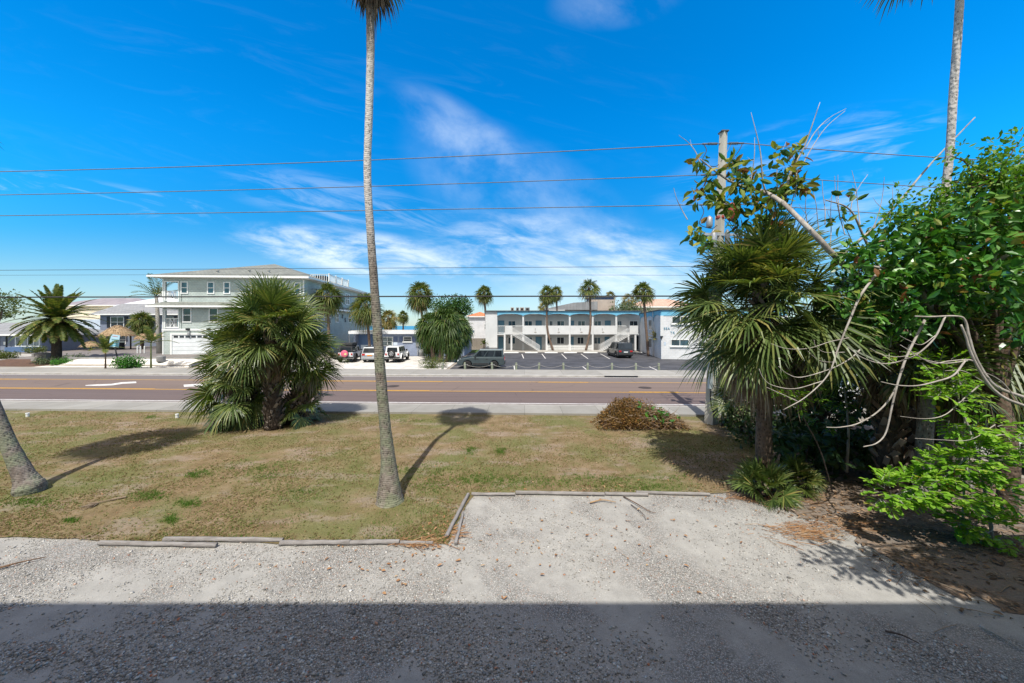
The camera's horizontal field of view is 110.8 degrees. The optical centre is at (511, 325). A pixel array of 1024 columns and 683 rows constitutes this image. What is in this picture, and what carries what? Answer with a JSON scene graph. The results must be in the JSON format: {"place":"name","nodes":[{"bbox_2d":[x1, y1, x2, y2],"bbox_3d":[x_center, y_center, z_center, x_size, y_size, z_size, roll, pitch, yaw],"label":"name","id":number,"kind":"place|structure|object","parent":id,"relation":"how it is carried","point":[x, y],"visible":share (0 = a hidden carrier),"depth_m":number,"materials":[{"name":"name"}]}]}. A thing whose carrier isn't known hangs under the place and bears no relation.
{"place":"outdoors","nodes":[
{"label":"outdoors","id":0,"kind":"place"},
{"bbox_2d":[0,354,30,359],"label":"path","id":1,"kind":"structure","parent":0,"point":[24,355],"depth_m":43.07,"materials":[{"name":"concrete"}]},
{"bbox_2d":[0,350,20,358],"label":"clipped hedge","id":2,"kind":"object","parent":1,"relation":"on","point":[5,354],"visible":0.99,"depth_m":40.99,"materials":[{"name":"green plant"}]},
{"bbox_2d":[0,351,337,367],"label":"yard","id":3,"kind":"structure","parent":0,"point":[111,365],"depth_m":35.52,"materials":[{"name":"white gravel"}]},
{"bbox_2d":[0,359,48,366],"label":"mulch bed","id":4,"kind":"object","parent":3,"relation":"on","point":[20,362],"visible":0.58,"depth_m":37.67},
{"bbox_2d":[0,284,109,359],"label":"date palm","id":5,"kind":"object","parent":4,"relation":"on","point":[57,327],"visible":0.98,"depth_m":38.21,"materials":[{"name":"green plant"}]},
{"bbox_2d":[0,323,108,351],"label":"motel office","id":6,"kind":"structure","parent":3,"relation":"on","point":[11,346],"depth_m":48.10,"materials":[{"name":"stone"}]},
{"bbox_2d":[15,337,39,346],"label":"window","id":7,"kind":"structure","parent":6,"relation":"in","point":[25,343],"depth_m":47.48,"materials":[{"name":"grey glass"}]},
{"bbox_2d":[98,325,136,349],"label":"thatched hut","id":8,"kind":"object","parent":3,"relation":"on","point":[120,330],"visible":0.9,"depth_m":51.50,"materials":[{"name":"beige plant"}]},
{"bbox_2d":[69,304,178,345],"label":"slate blue inn","id":9,"kind":"structure","parent":3,"relation":"on","point":[119,314],"depth_m":60.00,"materials":[{"name":"paint"}]},
{"bbox_2d":[108,354,147,368],"bbox_3d":[-36.410,3.381,33.474,2.298,1.506,2.417,0,0,0],"label":"round shrub","id":10,"kind":"object","parent":3,"relation":"on","point":[130,362],"visible":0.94,"depth_m":33.27,"materials":[{"name":"green plant"}]},
{"bbox_2d":[67,357,199,360],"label":"wall","id":11,"kind":"structure","parent":3,"relation":"on","point":[73,358],"depth_m":37.32,"materials":[{"name":"grey concrete"}]},
{"bbox_2d":[125,310,155,347],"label":"sabal palm","id":12,"kind":"object","parent":3,"relation":"on","point":[136,325],"visible":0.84,"depth_m":55.36,"materials":[{"name":"green plant"}]},
{"bbox_2d":[145,264,368,353],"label":"shingled house","id":13,"kind":"structure","parent":3,"relation":"on","point":[194,313],"depth_m":43.35,"materials":[{"name":"white paint"}]},
{"bbox_2d":[182,308,191,321],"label":"window","id":14,"kind":"structure","parent":13,"relation":"in","point":[186,312],"depth_m":43.16,"materials":[{"name":"white glass"}]},
{"bbox_2d":[172,335,214,353],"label":"garage door","id":15,"kind":"structure","parent":13,"relation":"in","point":[183,340],"depth_m":43.16,"materials":[{"name":"white metal"}]},
{"bbox_2d":[311,281,346,349],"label":"sabal palm","id":16,"kind":"object","parent":3,"relation":"on","point":[332,305],"visible":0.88,"depth_m":45.63,"materials":[{"name":"green plant"}]},
{"bbox_2d":[2,346,338,359],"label":"drive","id":17,"kind":"structure","parent":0,"point":[127,350],"depth_m":44.89,"materials":[{"name":"concrete"}]},
{"bbox_2d":[20,345,46,352],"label":"clipped hedge","id":18,"kind":"object","parent":17,"relation":"on","point":[36,350],"visible":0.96,"depth_m":45.29,"materials":[{"name":"green plant"}]},
{"bbox_2d":[131,273,177,353],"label":"feather palm","id":19,"kind":"object","parent":17,"relation":"on","point":[154,291],"visible":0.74,"depth_m":44.31,"materials":[{"name":"bark"},{"name":"palm leaf"}]},
{"bbox_2d":[298,356,462,368],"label":"shell lot","id":20,"kind":"structure","parent":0,"point":[411,362],"depth_m":37.48,"materials":[{"name":"white gravel"}]},
{"bbox_2d":[337,342,361,361],"bbox_3d":[-18.760,3.015,41.206,2.000,2.170,4.745,0,0,-8],"label":"off road vehicle","id":21,"kind":"object","parent":20,"relation":"on","point":[350,351],"visible":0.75,"depth_m":39.47,"materials":[{"name":"white paint"}]},
{"bbox_2d":[347,292,384,346],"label":"sabal palm","id":22,"kind":"object","parent":20,"relation":"on","point":[363,314],"visible":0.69,"depth_m":45.23,"materials":[{"name":"green plant"}]},
{"bbox_2d":[361,346,385,361],"bbox_3d":[-16.050,3.223,41.586,2.250,1.755,4.710,0,0,-5],"label":"parked crossover","id":23,"kind":"object","parent":20,"relation":"on","point":[367,354],"visible":0.52,"depth_m":39.38,"materials":[{"name":"silver metal"}]},
{"bbox_2d":[385,345,409,361],"bbox_3d":[-13.368,3.200,41.154,2.000,1.800,4.685,0,0,-3],"label":"off road vehicle","id":24,"kind":"object","parent":20,"relation":"on","point":[396,352],"visible":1,"depth_m":39.24,"materials":[{"name":"white paint"}]},
{"bbox_2d":[413,312,436,360],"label":"sabal palm","id":25,"kind":"object","parent":20,"relation":"on","point":[421,327],"visible":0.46,"depth_m":40.50,"materials":[{"name":"green plant"}]},
{"bbox_2d":[424,303,466,360],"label":"sabal palm","id":26,"kind":"object","parent":20,"relation":"on","point":[446,328],"visible":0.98,"depth_m":39.26,"materials":[{"name":"green plant"}]},
{"bbox_2d":[439,333,465,361],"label":"sabal palm","id":27,"kind":"object","parent":20,"relation":"on","point":[456,346],"visible":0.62,"depth_m":39.63,"materials":[{"name":"green plant"}]},
{"bbox_2d":[458,314,475,352],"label":"sabal palm","id":28,"kind":"object","parent":20,"relation":"on","point":[466,337],"visible":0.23,"depth_m":43.46,"materials":[{"name":"green plant"}]},
{"bbox_2d":[0,374,793,406],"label":"road","id":29,"kind":"structure","parent":0,"point":[597,391],"depth_m":22.73,"materials":[{"name":"grey asphalt"}]},
{"bbox_2d":[0,374,621,377],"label":"road line","id":30,"kind":"object","parent":29,"relation":"on","point":[386,376],"visible":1,"depth_m":28.52,"materials":[{"name":"white paint"}]},
{"bbox_2d":[0,399,703,404],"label":"road line","id":31,"kind":"object","parent":29,"relation":"on","point":[368,402],"depth_m":18.86,"materials":[{"name":"paint"}]},
{"bbox_2d":[19,388,696,392],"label":"line","id":32,"kind":"object","parent":29,"relation":"on","point":[388,390],"visible":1,"depth_m":22.02,"materials":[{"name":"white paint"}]},
{"bbox_2d":[86,379,680,382],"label":"line","id":33,"kind":"object","parent":29,"relation":"on","point":[446,381],"visible":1,"depth_m":25.97,"materials":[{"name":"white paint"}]},
{"bbox_2d":[0,410,807,543],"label":"lawn","id":34,"kind":"structure","parent":0,"point":[454,427],"depth_m":10.36,"materials":[{"name":"green plant"}]},
{"bbox_2d":[162,536,283,541],"bbox_3d":[-5.492,4.066,6.726,2.291,0.086,0.094,0,0,1],"label":"timber","id":35,"kind":"object","parent":34,"relation":"on","point":[214,539],"visible":0.88,"depth_m":6.70,"materials":[{"name":"grey wood"}]},
{"bbox_2d":[177,372,283,435],"bbox_3d":[-11.297,3.464,14.460,3.594,3.204,3.384,0,0,0],"label":"sabal palm","id":36,"kind":"object","parent":34,"relation":"on","point":[247,413],"visible":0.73,"depth_m":13.76,"materials":[{"name":"green plant"}]},
{"bbox_2d":[187,324,287,423],"bbox_3d":[-11.263,1.914,14.813,3.906,4.607,3.611,0,0,0],"label":"sabal palm","id":37,"kind":"object","parent":34,"relation":"on","point":[208,377],"visible":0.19,"depth_m":14.05,"materials":[{"name":"green plant"}]},
{"bbox_2d":[201,271,334,430],"bbox_3d":[-9.455,1.016,14.091,4.670,6.428,4.686,0,0,0],"label":"sabal palm","id":38,"kind":"object","parent":34,"relation":"on","point":[273,308],"visible":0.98,"depth_m":13.53,"materials":[{"name":"green plant"}]},
{"bbox_2d":[259,318,351,424],"bbox_3d":[-8.765,1.933,15.012,3.535,4.618,3.619,0,0,0],"label":"sabal palm","id":39,"kind":"object","parent":34,"relation":"on","point":[303,377],"visible":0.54,"depth_m":14.58,"materials":[{"name":"green plant"}]},
{"bbox_2d":[281,379,334,429],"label":"sabal palm","id":40,"kind":"object","parent":34,"relation":"on","point":[300,418],"visible":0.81,"depth_m":14.58,"materials":[{"name":"green plant"}]},
{"bbox_2d":[346,0,404,508],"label":"tall palm","id":41,"kind":"object","parent":34,"relation":"on","point":[389,493],"visible":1,"depth_m":8.18,"materials":[{"name":"grey plant"}]},
{"bbox_2d":[0,410,754,541],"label":"green weeds","id":42,"kind":"object","parent":34,"relation":"on","point":[151,497],"visible":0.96,"depth_m":9.24,"materials":[{"name":"green plant"}]},
{"bbox_2d":[444,493,469,537],"bbox_3d":[-1.166,4.064,7.673,0.098,0.092,1.718,0,0,7],"label":"timber","id":43,"kind":"object","parent":34,"relation":"on","point":[447,534],"visible":1,"depth_m":7.50,"materials":[{"name":"grey wood"}]},
{"bbox_2d":[101,446,989,598],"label":"fallen leaves","id":44,"kind":"object","parent":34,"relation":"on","point":[926,577],"visible":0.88,"depth_m":6.90,"materials":[{"name":"brown plant"}]},
{"bbox_2d":[561,396,697,438],"bbox_3d":[4.726,3.487,13.987,5.486,1.384,2.544,0,0,0],"label":"brush pile","id":45,"kind":"object","parent":34,"relation":"on","point":[627,413],"visible":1,"depth_m":14.02,"materials":[{"name":"brown plant"}]},
{"bbox_2d":[387,492,903,551],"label":"palm litter","id":46,"kind":"object","parent":34,"relation":"on","point":[801,530],"visible":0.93,"depth_m":7.02,"materials":[{"name":"brown plant"}]},
{"bbox_2d":[699,130,752,426],"bbox_3d":[8.922,-1.963,14.585,2.333,12.326,0.910,0,0,0],"label":"utility pole","id":47,"kind":"object","parent":34,"relation":"on","point":[719,218],"visible":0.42,"depth_m":14.66,"materials":[{"name":"wood"}]},
{"bbox_2d":[0,295,810,305],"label":"power line","id":48,"kind":"object","parent":47,"relation":"attached to","point":[347,296],"visible":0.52,"depth_m":15.29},
{"bbox_2d":[0,204,874,215],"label":"power line","id":49,"kind":"object","parent":47,"relation":"attached to","point":[393,210],"visible":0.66,"depth_m":15.27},
{"bbox_2d":[94,266,833,277],"bbox_3d":[-6.454,-1.683,15.308,71.096,1.641,0.039,0,0,2],"label":"power line","id":50,"kind":"object","parent":47,"relation":"attached to","point":[349,268],"visible":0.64,"depth_m":15.33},
{"bbox_2d":[4,174,939,194],"bbox_3d":[-8.768,-5.725,15.389,66.664,1.221,0.064,0,0,2],"label":"power line","id":51,"kind":"object","parent":47,"relation":"attached to","point":[437,184],"visible":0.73,"depth_m":15.20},
{"bbox_2d":[0,143,1023,171],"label":"power line","id":52,"kind":"object","parent":47,"relation":"attached to","point":[464,156],"visible":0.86,"depth_m":15.16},
{"bbox_2d":[707,370,755,432],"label":"sabal palm","id":53,"kind":"object","parent":34,"relation":"on","point":[720,403],"visible":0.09,"depth_m":13.57,"materials":[{"name":"green plant"}]},
{"bbox_2d":[719,392,795,448],"bbox_3d":[8.426,3.223,12.178,2.322,1.822,2.202,0,0,33],"label":"undergrowth shrub","id":54,"kind":"object","parent":34,"relation":"on","point":[745,421],"visible":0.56,"depth_m":12.23,"materials":[{"name":"green plant"}]},
{"bbox_2d":[1,401,865,418],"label":"pavement","id":55,"kind":"structure","parent":0,"point":[682,411],"depth_m":17.09,"materials":[{"name":"grey concrete"}]},
{"bbox_2d":[418,354,448,368],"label":"ornamental grass","id":56,"kind":"object","parent":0,"point":[431,364],"depth_m":34.44,"materials":[{"name":"green plant"}]},
{"bbox_2d":[0,367,868,375],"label":"pavement","id":57,"kind":"structure","parent":0,"point":[388,371],"depth_m":30.91,"materials":[{"name":"grey concrete"}]},
{"bbox_2d":[0,477,1023,682],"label":"gravel drive","id":58,"kind":"structure","parent":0,"point":[776,657],"depth_m":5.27,"materials":[{"name":"grey gravel"}]},
{"bbox_2d":[97,540,218,547],"bbox_3d":[-6.602,4.066,6.589,2.260,0.086,0.092,0,0,2],"label":"timber","id":59,"kind":"object","parent":58,"relation":"on","point":[155,543],"visible":1,"depth_m":6.56,"materials":[{"name":"grey wood"}]},
{"bbox_2d":[279,539,350,545],"bbox_3d":[-3.693,4.064,6.629,1.308,0.093,0.101,0,0,-1],"label":"timber","id":60,"kind":"object","parent":58,"relation":"on","point":[314,542],"visible":1,"depth_m":6.60,"materials":[{"name":"grey wood"}]},
{"bbox_2d":[349,539,399,544],"bbox_3d":[-2.580,4.066,6.647,0.921,0.086,0.090,0,0,-2],"label":"timber","id":61,"kind":"object","parent":58,"relation":"on","point":[374,541],"visible":0.99,"depth_m":6.62,"materials":[{"name":"grey wood"}]},
{"bbox_2d":[471,492,514,495],"bbox_3d":[-0.454,4.069,8.545,1.053,0.074,0.084,0,0,1],"label":"timber","id":62,"kind":"object","parent":58,"relation":"on","point":[492,494],"visible":1,"depth_m":8.52,"materials":[{"name":"grey wood"}]},
{"bbox_2d":[515,491,604,495],"bbox_3d":[1.160,4.062,8.576,2.152,0.090,0.095,0,0,2],"label":"timber","id":63,"kind":"object","parent":58,"relation":"on","point":[563,493],"visible":1,"depth_m":8.55,"materials":[{"name":"grey wood"}]},
{"bbox_2d":[605,492,647,495],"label":"timber","id":64,"kind":"object","parent":58,"relation":"on","point":[626,493],"visible":0.99,"depth_m":8.52,"materials":[{"name":"grey wood"}]},
{"bbox_2d":[636,491,710,495],"bbox_3d":[3.905,4.069,8.588,1.745,0.078,0.078,0,0,4],"label":"timber","id":65,"kind":"object","parent":58,"relation":"on","point":[681,493],"visible":0.93,"depth_m":8.56,"materials":[{"name":"grey wood"}]},
{"bbox_2d":[0,0,1023,325],"label":"sky","id":66,"kind":"structure","parent":0,"point":[85,84],"materials":[{"name":"blue"}]},
{"bbox_2d":[450,352,706,369],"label":"parking lot","id":67,"kind":"structure","parent":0,"point":[529,361],"depth_m":39.50,"materials":[{"name":"grey asphalt"}]},
{"bbox_2d":[457,348,504,368],"bbox_3d":[-2.965,3.152,34.750,4.610,1.895,2.300,0,0,0],"label":"parked suv","id":68,"kind":"object","parent":67,"relation":"on","point":[486,357],"visible":0.91,"depth_m":33.82,"materials":[{"name":"grey paint"}]},
{"bbox_2d":[606,342,632,357],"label":"parked suv","id":69,"kind":"object","parent":67,"relation":"on","point":[619,349],"visible":1,"depth_m":44.55,"materials":[{"name":"paint"}]},
{"bbox_2d":[631,281,656,355],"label":"sabal palm","id":70,"kind":"object","parent":67,"relation":"on","point":[644,286],"visible":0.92,"depth_m":47.34,"materials":[{"name":"green plant"}]},
{"bbox_2d":[447,349,1023,631],"bbox_3d":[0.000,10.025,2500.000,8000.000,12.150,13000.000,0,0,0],"label":"ground","id":71,"kind":"structure","parent":0,"point":[961,609],"depth_m":6.59,"materials":[{"name":"brown plant"}]},
{"bbox_2d":[0,288,30,320],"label":"old tree","id":72,"kind":"object","parent":71,"relation":"on","point":[4,315],"visible":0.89,"depth_m":63.17,"materials":[{"name":"green plant"}]},
{"bbox_2d":[86,334,123,368],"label":"feather palm","id":73,"kind":"object","parent":71,"relation":"on","point":[104,345],"visible":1,"depth_m":33.00,"materials":[{"name":"green plant"}]},
{"bbox_2d":[131,325,177,367],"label":"feather palm","id":74,"kind":"object","parent":71,"relation":"on","point":[151,337],"visible":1,"depth_m":33.48,"materials":[{"name":"green plant"}]},
{"bbox_2d":[0,372,706,377],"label":"kerb","id":75,"kind":"structure","parent":71,"relation":"on","point":[485,375],"depth_m":28.85,"materials":[{"name":"concrete"}]},
{"bbox_2d":[381,310,399,329],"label":"sabal palm","id":76,"kind":"object","parent":71,"relation":"on","point":[389,324],"visible":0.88,"depth_m":59.41,"materials":[{"name":"green plant"}]},
{"bbox_2d":[348,330,473,355],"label":"blue bungalow","id":77,"kind":"object","parent":71,"relation":"on","point":[406,339],"visible":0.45,"depth_m":48.00,"materials":[{"name":"white metal"}]},
{"bbox_2d":[404,281,435,317],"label":"sabal palm","id":78,"kind":"object","parent":71,"relation":"on","point":[419,304],"visible":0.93,"depth_m":49.37,"materials":[{"name":"green plant"}]},
{"bbox_2d":[0,400,845,407],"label":"kerb","id":79,"kind":"structure","parent":71,"relation":"on","point":[361,403],"depth_m":18.17,"materials":[{"name":"concrete"}]},
{"bbox_2d":[427,293,473,317],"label":"round tree","id":80,"kind":"object","parent":71,"relation":"on","point":[463,306],"visible":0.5,"depth_m":48.10,"materials":[{"name":"green plant"}]},
{"bbox_2d":[466,312,484,337],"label":"orange roof house","id":81,"kind":"structure","parent":71,"relation":"on","point":[477,320],"depth_m":74.00,"materials":[{"name":"paint"}]},
{"bbox_2d":[474,284,493,312],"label":"sabal palm","id":82,"kind":"object","parent":71,"relation":"on","point":[483,290],"visible":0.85,"depth_m":57.56,"materials":[{"name":"green plant"}]},
{"bbox_2d":[538,284,557,350],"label":"sabal palm","id":83,"kind":"object","parent":71,"relation":"on","point":[547,301],"visible":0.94,"depth_m":56.64,"materials":[{"name":"green plant"}]},
{"bbox_2d":[484,310,642,352],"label":"motel","id":84,"kind":"structure","parent":71,"relation":"on","point":[521,331],"depth_m":58.55,"materials":[{"name":"paint"}]},
{"bbox_2d":[544,297,615,309],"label":"beige villa","id":85,"kind":"object","parent":71,"relation":"on","point":[603,303],"visible":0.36,"depth_m":71.00,"materials":[{"name":"paint"}]},
{"bbox_2d":[576,278,601,350],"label":"sabal palm","id":86,"kind":"object","parent":71,"relation":"on","point":[588,291],"visible":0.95,"depth_m":56.63,"materials":[{"name":"green plant"}]},
{"bbox_2d":[609,300,651,312],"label":"background tree","id":87,"kind":"object","parent":71,"relation":"on","point":[626,307],"visible":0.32,"depth_m":68.49,"materials":[{"name":"green plant"}]},
{"bbox_2d":[624,299,691,311],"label":"tan roof house","id":88,"kind":"structure","parent":71,"relation":"on","point":[658,304],"depth_m":72.62,"materials":[{"name":"beige paint"}]},
{"bbox_2d":[639,309,787,359],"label":"motel wing","id":89,"kind":"structure","parent":71,"relation":"on","point":[661,346],"depth_m":43.48,"materials":[{"name":"white paint"}]},
{"bbox_2d":[670,339,689,346],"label":"window","id":90,"kind":"structure","parent":89,"relation":"in","point":[679,343],"depth_m":43.20,"materials":[{"name":"white glass"}]},
{"bbox_2d":[721,456,805,510],"bbox_3d":[6.046,3.892,8.428,1.634,1.566,1.626,0,0,0],"label":"saw palmetto","id":91,"kind":"object","parent":71,"relation":"on","point":[748,473],"visible":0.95,"depth_m":8.27,"materials":[{"name":"green plant"}]},
{"bbox_2d":[668,201,899,495],"bbox_3d":[6.163,0.569,8.675,4.756,7.163,4.535,0,0,0],"label":"sabal palm","id":92,"kind":"object","parent":71,"relation":"on","point":[762,272],"visible":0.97,"depth_m":8.00,"materials":[{"name":"green plant"}]},
{"bbox_2d":[766,369,832,492],"bbox_3d":[6.843,2.520,7.905,2.487,3.173,0.942,0,0,-17],"label":"sapling","id":93,"kind":"object","parent":71,"relation":"on","point":[797,393],"visible":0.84,"depth_m":7.79,"materials":[{"name":"green plant"}]},
{"bbox_2d":[776,452,828,501],"bbox_3d":[7.032,3.868,8.903,1.230,1.458,1.430,0,0,-44],"label":"saw palmetto","id":94,"kind":"object","parent":71,"relation":"on","point":[813,481],"visible":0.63,"depth_m":8.74,"materials":[{"name":"green plant"}]},
{"bbox_2d":[742,311,880,446],"bbox_3d":[10.822,1.627,12.479,5.089,5.016,4.712,0,0,0],"label":"undergrowth shrub","id":95,"kind":"object","parent":71,"relation":"on","point":[818,409],"visible":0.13,"depth_m":11.62,"materials":[{"name":"green plant"}]},
{"bbox_2d":[772,417,856,487],"bbox_3d":[7.906,3.285,9.476,2.093,1.701,1.918,0,0,0],"label":"undergrowth shrub","id":96,"kind":"object","parent":71,"relation":"on","point":[807,445],"visible":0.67,"depth_m":9.48,"materials":[{"name":"green plant"}]},
{"bbox_2d":[796,384,869,472],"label":"sapling","id":97,"kind":"object","parent":71,"relation":"on","point":[846,403],"visible":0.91,"depth_m":9.18,"materials":[{"name":"green plant"}]},
{"bbox_2d":[797,409,875,483],"bbox_3d":[9.085,3.189,9.762,1.969,1.887,2.218,0,0,40],"label":"undergrowth shrub","id":98,"kind":"object","parent":71,"relation":"on","point":[862,458],"visible":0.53,"depth_m":9.52,"materials":[{"name":"green plant"}]},
{"bbox_2d":[674,103,1023,488],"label":"rubber tree","id":99,"kind":"object","parent":71,"relation":"on","point":[906,281],"visible":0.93,"depth_m":6.84,"materials":[{"name":"green plant"}]},
{"bbox_2d":[855,0,963,496],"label":"tall palm","id":100,"kind":"object","parent":71,"relation":"on","point":[925,431],"visible":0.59,"depth_m":8.21,"materials":[{"name":"grey plant"}]},
{"bbox_2d":[808,289,1022,495],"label":"sabal palm","id":101,"kind":"object","parent":71,"relation":"on","point":[891,449],"visible":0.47,"depth_m":8.45,"materials":[{"name":"green plant"}]},
{"bbox_2d":[827,290,1020,486],"bbox_3d":[10.061,1.367,9.188,3.605,5.744,3.627,0,0,40],"label":"sabal palm","id":102,"kind":"object","parent":71,"relation":"on","point":[910,442],"visible":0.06,"depth_m":8.51,"materials":[{"name":"green plant"}]},
{"bbox_2d":[840,126,1023,519],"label":"broadleaf tree","id":103,"kind":"object","parent":71,"relation":"on","point":[983,169],"visible":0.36,"depth_m":7.32,"materials":[{"name":"green plant"}]},
{"bbox_2d":[854,252,1023,471],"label":"sabal palm","id":104,"kind":"object","parent":71,"relation":"on","point":[1018,388],"visible":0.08,"depth_m":8.37,"materials":[{"name":"green plant"}]},
{"bbox_2d":[881,332,996,526],"bbox_3d":[8.227,2.123,6.941,2.021,3.993,0.926,0,0,0],"label":"sapling","id":105,"kind":"object","parent":71,"relation":"on","point":[927,373],"visible":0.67,"depth_m":6.94,"materials":[{"name":"green plant"}]},
{"bbox_2d":[859,363,1023,556],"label":"lime shrub","id":106,"kind":"object","parent":71,"relation":"on","point":[943,497],"visible":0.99,"depth_m":6.53,"materials":[{"name":"green plant"}]},
{"label":"beach","id":107,"kind":"structure","parent":0,"visible":0},
{"bbox_2d":[65,298,145,318],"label":"mauve roof villa","id":108,"kind":"object","parent":107,"relation":"on","point":[104,303],"visible":0.15,"depth_m":94.00,"materials":[{"name":"beige paint"}]},
{"bbox_2d":[113,291,178,305],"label":"metal roof villa","id":109,"kind":"object","parent":107,"relation":"on","point":[150,301],"visible":0.09,"depth_m":85.82,"materials":[{"name":"beige paint"}]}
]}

